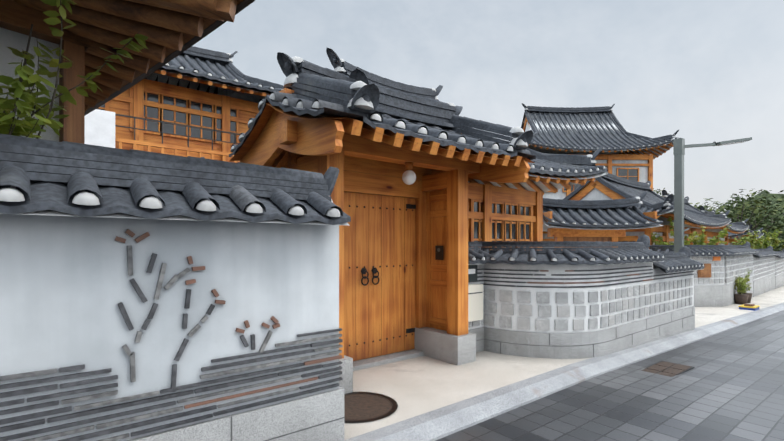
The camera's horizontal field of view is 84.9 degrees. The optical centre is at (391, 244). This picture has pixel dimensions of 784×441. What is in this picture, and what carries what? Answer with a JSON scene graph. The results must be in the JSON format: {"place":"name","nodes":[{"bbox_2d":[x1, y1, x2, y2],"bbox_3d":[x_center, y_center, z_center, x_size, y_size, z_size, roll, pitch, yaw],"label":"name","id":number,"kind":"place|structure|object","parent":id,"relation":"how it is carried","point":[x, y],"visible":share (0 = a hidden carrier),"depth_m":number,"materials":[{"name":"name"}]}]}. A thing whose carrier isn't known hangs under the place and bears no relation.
{"place":"outdoors","nodes":[
{"label":"outdoors","id":0,"kind":"place"},
{"bbox_2d":[193,0,783,212],"label":"sky","id":1,"kind":"structure","parent":0,"point":[708,71],"materials":[{"name":"white"}]},
{"bbox_2d":[543,191,662,241],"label":"tiled roof","id":2,"kind":"structure","parent":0,"point":[592,220],"depth_m":12.30,"materials":[{"name":"grey tile"}]},
{"bbox_2d":[436,311,783,440],"bbox_3d":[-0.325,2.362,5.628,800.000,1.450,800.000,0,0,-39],"label":"street ground","id":3,"kind":"structure","parent":0,"point":[729,386],"depth_m":4.46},
{"bbox_2d":[0,0,147,138],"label":"young tree","id":4,"kind":"object","parent":3,"relation":"on","point":[11,124],"visible":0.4,"depth_m":2.67,"materials":[{"name":"green plant"}]},
{"bbox_2d":[0,0,254,143],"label":"house","id":5,"kind":"structure","parent":3,"relation":"on","point":[171,29],"depth_m":3.14,"materials":[{"name":"paint"}]},
{"bbox_2d":[0,134,350,440],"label":"wall","id":6,"kind":"structure","parent":3,"relation":"on","point":[148,296],"depth_m":2.54,"materials":[{"name":"paint"}]},
{"bbox_2d":[85,46,283,162],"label":"two storey house","id":7,"kind":"structure","parent":3,"relation":"on","point":[194,101],"depth_m":10.62,"materials":[{"name":"paint"}]},
{"bbox_2d":[200,48,607,241],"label":"house","id":8,"kind":"structure","parent":3,"relation":"on","point":[497,211],"depth_m":8.27,"materials":[{"name":"paint"}]},
{"bbox_2d":[344,286,783,440],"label":"pavement","id":9,"kind":"structure","parent":3,"relation":"on","point":[412,395],"depth_m":4.89,"materials":[{"name":"concrete"}]},
{"bbox_2d":[229,52,535,394],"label":"gate","id":10,"kind":"structure","parent":9,"relation":"on","point":[407,165],"depth_m":5.49,"materials":[{"name":"brown wood"}]},
{"bbox_2d":[734,272,751,304],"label":"plant pots","id":11,"kind":"object","parent":9,"relation":"on","point":[742,297],"visible":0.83,"depth_m":13.21,"materials":[{"name":"green plant"}]},
{"bbox_2d":[738,303,759,310],"bbox_3d":[9.910,1.760,11.894,0.540,0.250,0.360,0,0,-39],"label":"crate","id":12,"kind":"object","parent":9,"relation":"on","point":[752,307],"visible":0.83,"depth_m":11.76,"materials":[{"name":"yellow"}]},
{"bbox_2d":[468,235,704,358],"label":"wall","id":13,"kind":"structure","parent":3,"relation":"on","point":[563,299],"depth_m":6.03,"materials":[{"name":"stone"}]},
{"bbox_2d":[513,103,678,198],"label":"house","id":14,"kind":"structure","parent":3,"relation":"on","point":[624,153],"depth_m":24.00,"materials":[{"name":"tile"}]},
{"bbox_2d":[543,164,731,244],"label":"neighbour house","id":15,"kind":"structure","parent":3,"relation":"on","point":[608,186],"depth_m":17.25,"materials":[{"name":"tile"}]},
{"bbox_2d":[673,137,751,252],"bbox_3d":[7.140,-0.304,9.615,1.689,4.169,0.266,0,0,-1],"label":"street lamp","id":16,"kind":"object","parent":3,"relation":"on","point":[679,146],"visible":0.75,"depth_m":9.56,"materials":[{"name":"grey metal"}]},
{"bbox_2d":[662,190,765,246],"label":"houses","id":17,"kind":"structure","parent":3,"relation":"on","point":[737,230],"depth_m":26.86,"materials":[{"name":"tile"}]},
{"bbox_2d":[649,242,783,306],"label":"walls","id":18,"kind":"structure","parent":3,"relation":"on","point":[715,278],"depth_m":12.81,"materials":[{"name":"stone"}]},
{"bbox_2d":[651,216,783,250],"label":"shrubs","id":19,"kind":"object","parent":3,"relation":"on","point":[698,240],"visible":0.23,"depth_m":15.32,"materials":[{"name":"green plant"}]},
{"bbox_2d":[653,188,783,250],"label":"street end trees","id":20,"kind":"object","parent":3,"relation":"on","point":[774,215],"visible":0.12,"depth_m":38.93,"materials":[{"name":"green plant"}]},
{"bbox_2d":[730,189,783,250],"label":"hill trees","id":21,"kind":"object","parent":3,"relation":"on","point":[763,193],"visible":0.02,"depth_m":95.75,"materials":[{"name":"green plant"}]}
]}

